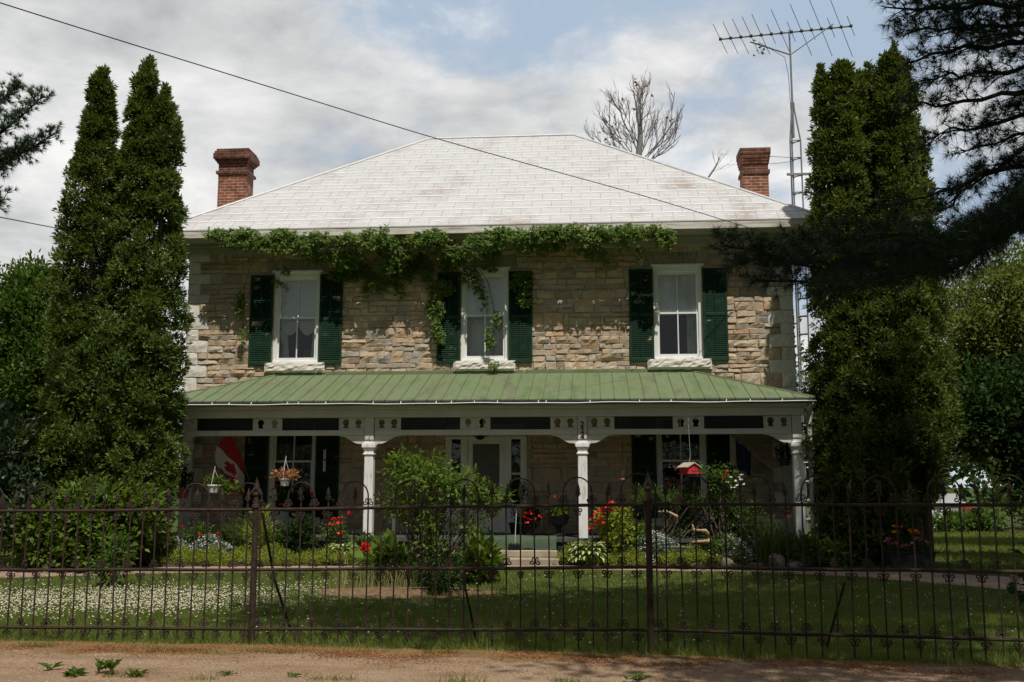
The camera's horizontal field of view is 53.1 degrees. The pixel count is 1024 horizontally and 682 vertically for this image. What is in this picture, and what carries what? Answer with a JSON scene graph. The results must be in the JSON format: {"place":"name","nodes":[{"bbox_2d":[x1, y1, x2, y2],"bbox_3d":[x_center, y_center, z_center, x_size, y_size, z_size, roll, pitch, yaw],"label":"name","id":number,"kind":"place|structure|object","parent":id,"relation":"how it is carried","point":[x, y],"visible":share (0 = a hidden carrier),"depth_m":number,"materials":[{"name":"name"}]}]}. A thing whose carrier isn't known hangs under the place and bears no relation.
{"place":"outdoors","nodes":[
{"label":"outdoors","id":0,"kind":"place"},
{"bbox_2d":[0,397,56,566],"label":"tree","id":1,"kind":"object","parent":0,"point":[12,470],"visible":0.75,"depth_m":18.32,"materials":[{"name":"green plant"}]},
{"bbox_2d":[0,217,57,228],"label":"utility cable","id":2,"kind":"object","parent":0,"point":[28,222],"visible":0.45,"depth_m":23.06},
{"bbox_2d":[0,2,757,230],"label":"utility cable","id":3,"kind":"object","parent":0,"point":[339,108],"visible":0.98,"depth_m":15.56,"materials":[{"name":"rubber"}]},
{"bbox_2d":[439,535,556,549],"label":"porch step","id":4,"kind":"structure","parent":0,"point":[541,542],"depth_m":19.67,"materials":[{"name":"concrete"}]},
{"bbox_2d":[0,648,1023,681],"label":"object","id":5,"kind":"structure","parent":0,"point":[400,673],"depth_m":8.98,"materials":[{"name":"soil"}]},
{"bbox_2d":[36,661,65,669],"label":"weed","id":6,"kind":"object","parent":5,"relation":"on","point":[47,665],"visible":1,"depth_m":9.00,"materials":[{"name":"green plant"}]},
{"bbox_2d":[62,666,88,675],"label":"weed","id":7,"kind":"object","parent":5,"relation":"on","point":[74,671],"visible":1,"depth_m":8.71,"materials":[{"name":"green plant"}]},
{"bbox_2d":[94,658,121,672],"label":"weed","id":8,"kind":"object","parent":5,"relation":"on","point":[110,664],"visible":0.99,"depth_m":8.82,"materials":[{"name":"green plant"}]},
{"bbox_2d":[125,668,148,675],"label":"weed","id":9,"kind":"object","parent":5,"relation":"on","point":[140,673],"visible":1,"depth_m":8.68,"materials":[{"name":"green plant"}]},
{"bbox_2d":[2,650,1016,681],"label":"gravel","id":10,"kind":"structure","parent":5,"relation":"on","point":[443,663],"depth_m":9.01,"materials":[{"name":"gravel"}]},
{"bbox_2d":[623,672,652,681],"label":"weed","id":11,"kind":"object","parent":5,"relation":"on","point":[639,676],"visible":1,"depth_m":8.41,"materials":[{"name":"green plant"}]},
{"bbox_2d":[0,488,1023,681],"bbox_3d":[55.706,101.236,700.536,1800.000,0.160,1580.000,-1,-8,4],"label":"ground","id":12,"kind":"structure","parent":0,"point":[971,490],"depth_m":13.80,"materials":[{"name":"plant"}]},
{"bbox_2d":[0,71,64,216],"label":"pine tree","id":13,"kind":"object","parent":12,"relation":"on","point":[10,154],"visible":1,"depth_m":16.99,"materials":[{"name":"green plant"}]},
{"bbox_2d":[0,246,83,543],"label":"leafy tree","id":14,"kind":"object","parent":12,"relation":"on","point":[22,361],"visible":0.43,"depth_m":24.45,"materials":[{"name":"green plant"}]},
{"bbox_2d":[0,64,125,567],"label":"cedar tree","id":15,"kind":"object","parent":12,"relation":"on","point":[91,160],"visible":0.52,"depth_m":19.66,"materials":[{"name":"green plant"}]},
{"bbox_2d":[0,471,169,572],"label":"leafy shrub","id":16,"kind":"object","parent":12,"relation":"on","point":[83,535],"visible":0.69,"depth_m":18.02,"materials":[{"name":"green plant"}]},
{"bbox_2d":[89,532,137,587],"bbox_3d":[-6.121,3.397,15.707,0.677,0.954,0.717,-4,-9,28],"label":"sapling","id":17,"kind":"object","parent":12,"relation":"on","point":[120,539],"visible":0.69,"depth_m":15.66,"materials":[{"name":"green plant"}]},
{"bbox_2d":[42,53,195,565],"bbox_3d":[-7.452,-0.784,19.678,2.497,10.202,2.406,-1,-8,4],"label":"cedar tree","id":18,"kind":"object","parent":12,"relation":"on","point":[137,437],"visible":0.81,"depth_m":19.50,"materials":[{"name":"green plant"}]},
{"bbox_2d":[354,541,374,565],"bbox_3d":[-2.595,3.910,18.559,0.582,0.571,0.482,-1,-8,4],"label":"peony","id":19,"kind":"object","parent":12,"relation":"on","point":[363,548],"visible":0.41,"depth_m":18.43,"materials":[{"name":"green plant"}]},
{"bbox_2d":[349,528,419,582],"bbox_3d":[-1.918,3.563,16.453,1.394,1.107,1.116,1,-8,-9],"label":"leaf plant","id":20,"kind":"object","parent":12,"relation":"on","point":[388,549],"visible":0.35,"depth_m":16.34,"materials":[{"name":"green plant"}]},
{"bbox_2d":[313,587,504,598],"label":"island bed mulch","id":21,"kind":"object","parent":12,"relation":"on","point":[375,591],"visible":0.69,"depth_m":14.62,"materials":[{"name":"soil"}]},
{"bbox_2d":[327,559,418,588],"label":"grass clump","id":22,"kind":"object","parent":21,"relation":"on","point":[373,576],"visible":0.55,"depth_m":15.34,"materials":[{"name":"plant"}]},
{"bbox_2d":[333,557,426,587],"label":"iris clump","id":23,"kind":"object","parent":21,"relation":"on","point":[413,584],"visible":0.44,"depth_m":15.57,"materials":[{"name":"green plant"}]},
{"bbox_2d":[405,538,470,595],"bbox_3d":[-1.016,3.279,14.695,0.898,0.894,0.830,-6,-10,38],"label":"dark shrub","id":24,"kind":"object","parent":21,"relation":"on","point":[442,579],"visible":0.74,"depth_m":14.63,"materials":[{"name":"green plant"}]},
{"bbox_2d":[373,442,516,582],"bbox_3d":[-0.999,2.588,15.463,2.215,2.114,1.284,-1,-8,4],"label":"tall shrub","id":25,"kind":"object","parent":21,"relation":"on","point":[407,468],"visible":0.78,"depth_m":15.46,"materials":[{"name":"green plant"}]},
{"bbox_2d":[451,530,508,582],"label":"leaf plant","id":26,"kind":"object","parent":12,"relation":"on","point":[484,551],"visible":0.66,"depth_m":16.20,"materials":[{"name":"green plant"}]},
{"bbox_2d":[152,134,816,564],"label":"stone house","id":27,"kind":"structure","parent":12,"relation":"on","point":[650,354],"depth_m":22.32,"materials":[{"name":"beige stone"}]},
{"bbox_2d":[175,456,193,498],"bbox_3d":[-6.830,2.429,21.351,0.496,1.692,0.457,-1,-8,4],"label":"hanging basket","id":28,"kind":"object","parent":27,"relation":"hanging from","point":[184,482],"visible":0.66,"depth_m":21.24,"materials":[{"name":"ceramic"}]},
{"bbox_2d":[203,419,244,494],"bbox_3d":[-5.756,2.304,20.504,0.899,1.544,0.322,-2,-8,15],"label":"hanging basket","id":29,"kind":"object","parent":27,"relation":"hanging from","point":[212,486],"visible":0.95,"depth_m":20.40,"materials":[{"name":"white plastic"}]},
{"bbox_2d":[215,436,248,494],"bbox_3d":[-5.898,2.638,21.969,0.338,1.347,0.918,-6,-10,37],"label":"maple leaf flag","id":30,"kind":"object","parent":27,"relation":"attached to","point":[229,461],"visible":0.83,"depth_m":21.90,"materials":[{"name":"red fabric"}]},
{"bbox_2d":[270,428,300,485],"bbox_3d":[-4.520,2.207,20.460,0.527,1.364,0.486,5,-10,-34],"label":"hanging basket","id":31,"kind":"object","parent":27,"relation":"hanging from","point":[283,473],"visible":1,"depth_m":20.35,"materials":[{"name":"orange plastic"}]},
{"bbox_2d":[267,418,315,516],"bbox_3d":[-4.802,2.703,22.442,1.150,2.288,0.195,-1,-8,4],"label":"window","id":32,"kind":"structure","parent":27,"relation":"in","point":[273,439],"depth_m":22.44,"materials":[{"name":"white paint"}]},
{"bbox_2d":[264,476,330,517],"bbox_3d":[-4.513,3.323,21.846,1.427,0.877,0.679,-1,-8,4],"label":"geranium box","id":33,"kind":"object","parent":27,"relation":"attached to","point":[321,497],"visible":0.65,"depth_m":21.77,"materials":[{"name":"green plant"}]},
{"bbox_2d":[272,270,322,362],"bbox_3d":[-4.772,-0.466,23.268,1.150,2.140,0.940,-1,-8,4],"label":"window","id":34,"kind":"structure","parent":27,"relation":"in","point":[297,300],"depth_m":23.01,"materials":[{"name":"white paint"}]},
{"bbox_2d":[323,449,325,470],"bbox_3d":[-4.077,2.594,22.253,0.068,0.480,0.024,-1,-8,4],"label":"thermometer","id":35,"kind":"object","parent":27,"relation":"attached to","point":[324,459],"visible":1,"depth_m":22.25,"materials":[{"name":"white paint"}]},
{"bbox_2d":[386,447,402,533],"bbox_3d":[-2.442,3.106,21.257,0.360,1.800,0.090,-1,-8,4],"label":"bird feeder","id":36,"kind":"object","parent":27,"relation":"on","point":[396,449],"visible":0.49,"depth_m":21.32,"materials":[{"name":"paint"}]},
{"bbox_2d":[202,221,677,371],"bbox_3d":[-1.599,-0.943,22.087,10.394,3.191,0.972,-1,-8,4],"label":"climbing vine","id":37,"kind":"object","parent":27,"relation":"attached to","point":[381,243],"visible":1,"depth_m":22.20,"materials":[{"name":"green plant"}]},
{"bbox_2d":[474,419,488,439],"bbox_3d":[-0.649,1.750,21.384,0.340,0.640,0.357,-1,-8,4],"label":"porch lamp","id":38,"kind":"object","parent":27,"relation":"attached to","point":[479,437],"visible":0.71,"depth_m":21.32,"materials":[{"name":"black metal"}]},
{"bbox_2d":[459,267,510,360],"bbox_3d":[-0.587,-0.566,22.674,1.150,2.110,0.397,-1,-8,4],"label":"window","id":39,"kind":"structure","parent":27,"relation":"in","point":[474,322],"depth_m":22.71,"materials":[{"name":"white paint"}]},
{"bbox_2d":[467,439,504,531],"bbox_3d":[-0.559,3.106,22.127,0.820,2.025,0.058,-1,-8,4],"label":"door","id":40,"kind":"structure","parent":27,"relation":"in","point":[488,454],"depth_m":22.17,"materials":[{"name":"white paint"}]},
{"bbox_2d":[508,513,519,549],"bbox_3d":[0.046,3.636,19.624,0.240,0.771,0.146,-1,-8,4],"label":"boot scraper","id":41,"kind":"object","parent":27,"relation":"on","point":[513,546],"visible":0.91,"depth_m":19.53,"materials":[{"name":"plastic"}]},
{"bbox_2d":[504,480,528,534],"bbox_3d":[0.074,3.462,21.389,0.567,1.133,0.483,-1,-8,4],"label":"topiary ball","id":42,"kind":"object","parent":27,"relation":"on","point":[512,524],"visible":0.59,"depth_m":21.35,"materials":[{"name":"green plant"}]},
{"bbox_2d":[513,503,543,535],"bbox_3d":[0.344,3.639,20.928,0.650,0.652,0.625,-1,-8,4],"label":"geranium pot","id":43,"kind":"object","parent":27,"relation":"on","point":[527,526],"visible":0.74,"depth_m":20.82,"materials":[{"name":"black metal"}]},
{"bbox_2d":[547,495,569,536],"bbox_3d":[0.934,3.490,20.453,0.483,0.813,0.460,-1,-8,4],"label":"urn planter","id":44,"kind":"object","parent":27,"relation":"on","point":[555,519],"visible":0.77,"depth_m":20.35,"materials":[{"name":"black metal"}]},
{"bbox_2d":[650,263,703,358],"bbox_3d":[3.606,-0.626,22.295,1.150,2.098,0.289,-1,-8,4],"label":"window","id":45,"kind":"structure","parent":27,"relation":"in","point":[677,288],"depth_m":22.35,"materials":[{"name":"white paint"}]},
{"bbox_2d":[656,478,704,518],"bbox_3d":[3.471,3.253,21.216,1.099,0.837,0.674,-1,-8,4],"label":"geranium box","id":46,"kind":"object","parent":27,"relation":"on","point":[673,500],"visible":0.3,"depth_m":21.15,"materials":[{"name":"plant"}]},
{"bbox_2d":[656,416,707,517],"bbox_3d":[3.602,2.610,21.787,1.150,2.288,0.195,-1,-8,4],"label":"window","id":47,"kind":"structure","parent":27,"relation":"in","point":[702,442],"depth_m":21.79,"materials":[{"name":"white paint"}]},
{"bbox_2d":[676,422,701,473],"bbox_3d":[3.402,1.995,19.707,0.330,1.117,0.405,3,-9,-21],"label":"bird feeder","id":48,"kind":"object","parent":27,"relation":"hanging from","point":[688,468],"visible":1,"depth_m":19.51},
{"bbox_2d":[730,435,781,476],"bbox_3d":[4.929,2.323,20.839,1.140,0.879,0.139,-7,-11,40],"label":"navy flag","id":49,"kind":"object","parent":27,"relation":"attached to","point":[740,455],"visible":0.99,"depth_m":21.04,"materials":[{"name":"fabric"}]},
{"bbox_2d":[774,424,791,465],"bbox_3d":[5.369,1.956,20.039,0.482,0.986,0.319,-4,-9,25],"label":"hanging basket","id":50,"kind":"object","parent":27,"relation":"hanging from","point":[786,460],"visible":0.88,"depth_m":19.98,"materials":[{"name":"green plastic"}]},
{"bbox_2d":[782,488,792,517],"bbox_3d":[5.197,3.051,19.361,0.237,0.588,0.228,-1,-8,4],"label":"hanging basket","id":51,"kind":"object","parent":27,"relation":"hanging from","point":[788,516],"visible":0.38,"depth_m":19.30,"materials":[{"name":"ceramic"}]},
{"bbox_2d":[0,569,1020,643],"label":"clover","id":52,"kind":"object","parent":12,"relation":"on","point":[107,598],"visible":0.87,"depth_m":13.60,"materials":[{"name":"plant"}]},
{"bbox_2d":[0,470,1023,662],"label":"iron fence","id":53,"kind":"object","parent":12,"relation":"on","point":[649,566],"visible":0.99,"depth_m":10.24,"materials":[{"name":"metal"}]},
{"bbox_2d":[0,641,1023,667],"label":"verge","id":54,"kind":"structure","parent":12,"relation":"on","point":[465,654],"depth_m":9.91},
{"bbox_2d":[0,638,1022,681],"bbox_3d":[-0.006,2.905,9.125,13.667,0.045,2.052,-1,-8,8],"label":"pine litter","id":55,"kind":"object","parent":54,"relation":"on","point":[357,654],"visible":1,"depth_m":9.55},
{"bbox_2d":[1,584,1023,670],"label":"dry grass","id":56,"kind":"structure","parent":12,"relation":"on","point":[477,648],"depth_m":10.25,"materials":[{"name":"plant"}]},
{"bbox_2d":[141,560,884,565],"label":"flower bed soil","id":57,"kind":"structure","parent":12,"relation":"on","point":[172,563],"depth_m":19.14,"materials":[{"name":"soil"}]},
{"bbox_2d":[151,534,203,559],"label":"white flower plant","id":58,"kind":"object","parent":57,"relation":"on","point":[178,540],"visible":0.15,"depth_m":19.74,"materials":[{"name":"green plant"}]},
{"bbox_2d":[176,518,219,548],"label":"rose bush","id":59,"kind":"object","parent":57,"relation":"on","point":[191,531],"visible":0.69,"depth_m":19.96,"materials":[{"name":"green plant"}]},
{"bbox_2d":[189,532,242,560],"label":"white flower plant","id":60,"kind":"object","parent":57,"relation":"on","point":[197,547],"visible":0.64,"depth_m":19.76,"materials":[{"name":"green plant"}]},
{"bbox_2d":[191,525,244,556],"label":"bed plant","id":61,"kind":"object","parent":57,"relation":"on","point":[224,533],"visible":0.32,"depth_m":20.01,"materials":[{"name":"green plant"}]},
{"bbox_2d":[222,511,262,547],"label":"feathery plant","id":62,"kind":"object","parent":57,"relation":"on","point":[236,528],"visible":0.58,"depth_m":20.07,"materials":[{"name":"green plant"}]},
{"bbox_2d":[134,540,372,565],"bbox_3d":[-4.860,4.045,19.411,4.574,0.528,0.977,-1,-8,4],"label":"ground cover","id":63,"kind":"object","parent":57,"relation":"on","point":[279,555],"visible":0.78,"depth_m":19.23,"materials":[{"name":"plant"}]},
{"bbox_2d":[236,504,283,549],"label":"lily clump","id":64,"kind":"object","parent":57,"relation":"on","point":[262,527],"visible":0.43,"depth_m":19.95,"materials":[{"name":"green plant"}]},
{"bbox_2d":[258,525,304,558],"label":"bed plant","id":65,"kind":"object","parent":57,"relation":"on","point":[276,538],"visible":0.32,"depth_m":19.90,"materials":[{"name":"green plant"}]},
{"bbox_2d":[275,512,321,552],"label":"leafy shrub","id":66,"kind":"object","parent":57,"relation":"on","point":[294,533],"visible":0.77,"depth_m":19.79,"materials":[{"name":"green plant"}]},
{"bbox_2d":[319,511,355,549],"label":"geranium","id":67,"kind":"object","parent":57,"relation":"on","point":[331,532],"visible":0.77,"depth_m":19.81,"materials":[{"name":"green plant"}]},
{"bbox_2d":[324,542,358,562],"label":"hosta","id":68,"kind":"object","parent":57,"relation":"on","point":[346,547],"visible":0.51,"depth_m":19.34,"materials":[{"name":"green plant"}]},
{"bbox_2d":[345,530,384,552],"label":"bed plant","id":69,"kind":"object","parent":57,"relation":"on","point":[363,539],"visible":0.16,"depth_m":19.80,"materials":[{"name":"green plant"}]},
{"bbox_2d":[568,540,608,562],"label":"hosta","id":70,"kind":"object","parent":57,"relation":"on","point":[601,546],"visible":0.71,"depth_m":19.16,"materials":[{"name":"green plant"}]},
{"bbox_2d":[588,500,640,553],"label":"rose bush","id":71,"kind":"object","parent":57,"relation":"on","point":[614,521],"visible":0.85,"depth_m":19.39,"materials":[{"name":"green plant"}]},
{"bbox_2d":[553,541,733,565],"bbox_3d":[2.426,4.025,19.248,3.410,0.514,0.663,-1,-8,4],"label":"ground cover","id":72,"kind":"object","parent":57,"relation":"on","point":[671,556],"visible":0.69,"depth_m":19.12,"materials":[{"name":"plant"}]},
{"bbox_2d":[630,519,658,556],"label":"leafy shrub","id":73,"kind":"object","parent":57,"relation":"on","point":[641,530],"visible":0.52,"depth_m":19.43,"materials":[{"name":"green plant"}]},
{"bbox_2d":[619,530,693,563],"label":"white flower plant","id":74,"kind":"object","parent":57,"relation":"on","point":[661,537],"visible":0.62,"depth_m":19.33,"materials":[{"name":"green plant"}]},
{"bbox_2d":[654,546,719,561],"bbox_3d":[3.314,4.046,19.404,1.295,0.316,0.393,-1,-8,4],"label":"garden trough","id":75,"kind":"object","parent":57,"relation":"on","point":[672,547],"visible":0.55,"depth_m":19.25,"materials":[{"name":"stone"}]},
{"bbox_2d":[691,524,709,542],"bbox_3d":[3.555,3.615,19.214,0.396,0.353,0.141,-1,-8,8],"label":"driftwood","id":76,"kind":"object","parent":75,"relation":"in","point":[705,540],"visible":0.84,"depth_m":19.17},
{"bbox_2d":[663,518,717,538],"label":"bed plant","id":77,"kind":"object","parent":57,"relation":"on","point":[693,523],"visible":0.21,"depth_m":19.67,"materials":[{"name":"green plant"}]},
{"bbox_2d":[625,481,775,546],"bbox_3d":[3.598,3.444,19.622,2.903,1.542,0.741,-1,-8,4],"label":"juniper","id":78,"kind":"object","parent":57,"relation":"on","point":[642,490],"visible":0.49,"depth_m":19.59,"materials":[{"name":"green plant"}]},
{"bbox_2d":[659,498,765,547],"bbox_3d":[3.848,3.603,19.643,2.038,1.224,0.704,-2,-8,12],"label":"leafy shrub","id":79,"kind":"object","parent":57,"relation":"on","point":[688,519],"visible":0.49,"depth_m":19.62,"materials":[{"name":"green plant"}]},
{"bbox_2d":[691,461,744,548],"bbox_3d":[3.884,3.221,19.464,1.061,1.916,0.615,-1,-8,4],"label":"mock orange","id":80,"kind":"object","parent":57,"relation":"on","point":[727,482],"visible":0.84,"depth_m":19.45,"materials":[{"name":"green plant"}]},
{"bbox_2d":[699,529,751,561],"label":"bed plant","id":81,"kind":"object","parent":57,"relation":"on","point":[713,542],"visible":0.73,"depth_m":19.17,"materials":[{"name":"green plant"}]},
{"bbox_2d":[720,557,733,565],"bbox_3d":[3.975,4.114,18.958,0.258,0.230,0.159,-1,-8,4],"label":"rock","id":82,"kind":"object","parent":57,"relation":"on","point":[730,562],"visible":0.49,"depth_m":18.91,"materials":[{"name":"stone"}]},
{"bbox_2d":[701,534,767,562],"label":"white flower plant","id":83,"kind":"object","parent":57,"relation":"on","point":[750,551],"visible":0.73,"depth_m":19.14,"materials":[{"name":"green plant"}]},
{"bbox_2d":[749,524,788,556],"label":"bed plant","id":84,"kind":"object","parent":57,"relation":"on","point":[766,535],"visible":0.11,"depth_m":19.42,"materials":[{"name":"green plant"}]},
{"bbox_2d":[742,516,806,563],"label":"wispy grass","id":85,"kind":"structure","parent":57,"relation":"on","point":[765,553],"depth_m":19.09,"materials":[{"name":"green plant"}]},
{"bbox_2d":[768,553,785,566],"bbox_3d":[4.880,4.081,18.885,0.330,0.335,0.306,-1,-8,4],"label":"rock","id":86,"kind":"object","parent":57,"relation":"on","point":[780,559],"visible":0.52,"depth_m":18.81,"materials":[{"name":"stone"}]},
{"bbox_2d":[781,528,861,566],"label":"fern","id":87,"kind":"object","parent":57,"relation":"on","point":[810,555],"visible":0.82,"depth_m":18.89,"materials":[{"name":"green plant"}]},
{"bbox_2d":[811,496,864,557],"bbox_3d":[6.140,3.547,19.294,1.047,1.229,0.708,-1,-8,4],"label":"leafy vine","id":88,"kind":"object","parent":57,"relation":"on","point":[826,517],"visible":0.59,"depth_m":19.16,"materials":[{"name":"green plant"}]},
{"bbox_2d":[171,412,1019,507],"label":"distant woods","id":89,"kind":"object","parent":12,"relation":"on","point":[965,492],"visible":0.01,"depth_m":74.17,"materials":[{"name":"green plant"}]},
{"bbox_2d":[584,70,683,158],"bbox_3d":[4.457,-1.768,36.543,3.713,17.005,2.392,-1,-8,4],"label":"dead tree","id":90,"kind":"object","parent":12,"relation":"on","point":[639,119],"visible":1,"depth_m":37.14,"materials":[{"name":"grey plant"}]},
{"bbox_2d":[708,147,735,176],"bbox_3d":[7.106,-0.258,35.895,2.230,13.830,0.432,0,-8,-1],"label":"dead sapling","id":91,"kind":"object","parent":12,"relation":"on","point":[714,168],"visible":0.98,"depth_m":36.78,"materials":[{"name":"grey plant"}]},
{"bbox_2d":[713,0,854,533],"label":"antenna tower","id":92,"kind":"structure","parent":12,"relation":"on","point":[792,174],"depth_m":26.58,"materials":[{"name":"metal"}]},
{"bbox_2d":[789,561,805,566],"bbox_3d":[5.213,4.105,18.761,0.366,0.153,0.233,-1,-8,4],"label":"rock","id":93,"kind":"object","parent":12,"relation":"on","point":[793,564],"visible":0.44,"depth_m":18.69,"materials":[{"name":"stone"}]},
{"bbox_2d":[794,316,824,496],"bbox_3d":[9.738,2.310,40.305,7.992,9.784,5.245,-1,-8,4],"label":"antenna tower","id":94,"kind":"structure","parent":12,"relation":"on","point":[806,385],"depth_m":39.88,"materials":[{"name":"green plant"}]},
{"bbox_2d":[804,412,834,513],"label":"leafy tree","id":95,"kind":"object","parent":12,"relation":"on","point":[806,477],"visible":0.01,"depth_m":42.09,"materials":[{"name":"green plant"}]},
{"bbox_2d":[703,0,1023,312],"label":"pine tree","id":96,"kind":"object","parent":12,"relation":"on","point":[965,241],"visible":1,"depth_m":11.50,"materials":[{"name":"green plant"}]},
{"bbox_2d":[797,58,940,564],"bbox_3d":[6.835,-0.788,20.294,2.838,10.395,2.730,-1,-8,4],"label":"cedar tree","id":97,"kind":"object","parent":12,"relation":"on","point":[839,148],"visible":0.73,"depth_m":19.73,"materials":[{"name":"green plant"}]},
{"bbox_2d":[880,525,936,567],"bbox_3d":[7.202,3.731,18.624,0.990,0.772,0.638,-1,-8,4],"label":"flower pot","id":98,"kind":"object","parent":12,"relation":"on","point":[890,553],"visible":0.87,"depth_m":18.43,"materials":[{"name":"black plant"}]},
{"bbox_2d":[849,39,971,550],"bbox_3d":[7.637,-0.895,20.177,2.132,10.565,2.669,-6,-10,34],"label":"cedar tree","id":99,"kind":"object","parent":12,"relation":"on","point":[922,310],"visible":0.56,"depth_m":19.73,"materials":[{"name":"green plant"}]},
{"bbox_2d":[932,494,965,527],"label":"garden shed","id":100,"kind":"structure","parent":12,"relation":"on","point":[949,498],"depth_m":34.46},
{"bbox_2d":[932,507,1023,532],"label":"leafy shrub","id":101,"kind":"object","parent":12,"relation":"on","point":[969,521],"visible":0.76,"depth_m":32.32,"materials":[{"name":"green plant"}]},
{"bbox_2d":[937,236,1023,496],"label":"leafy tree","id":102,"kind":"object","parent":12,"relation":"on","point":[993,322],"visible":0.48,"depth_m":24.81,"materials":[{"name":"green plant"}]},
{"bbox_2d":[946,347,1023,502],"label":"dark shrub","id":103,"kind":"object","parent":12,"relation":"on","point":[997,410],"visible":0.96,"depth_m":20.31,"materials":[{"name":"green plant"}]},
{"bbox_2d":[967,447,1023,525],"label":"leafy tree","id":104,"kind":"object","parent":12,"relation":"on","point":[1002,499],"visible":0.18,"depth_m":34.44,"materials":[{"name":"green plant"}]},
{"bbox_2d":[1005,542,1023,606],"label":"dark shrub","id":105,"kind":"object","parent":12,"relation":"on","point":[1011,590],"visible":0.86,"depth_m":12.75,"materials":[{"name":"green plant"}]},
{"bbox_2d":[0,565,1023,590],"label":"path","id":106,"kind":"structure","parent":0,"point":[958,579],"depth_m":17.50,"materials":[{"name":"concrete"}]},
{"bbox_2d":[0,0,1023,487],"label":"sky","id":107,"kind":"structure","parent":0,"point":[433,68],"materials":[{"name":"white"}]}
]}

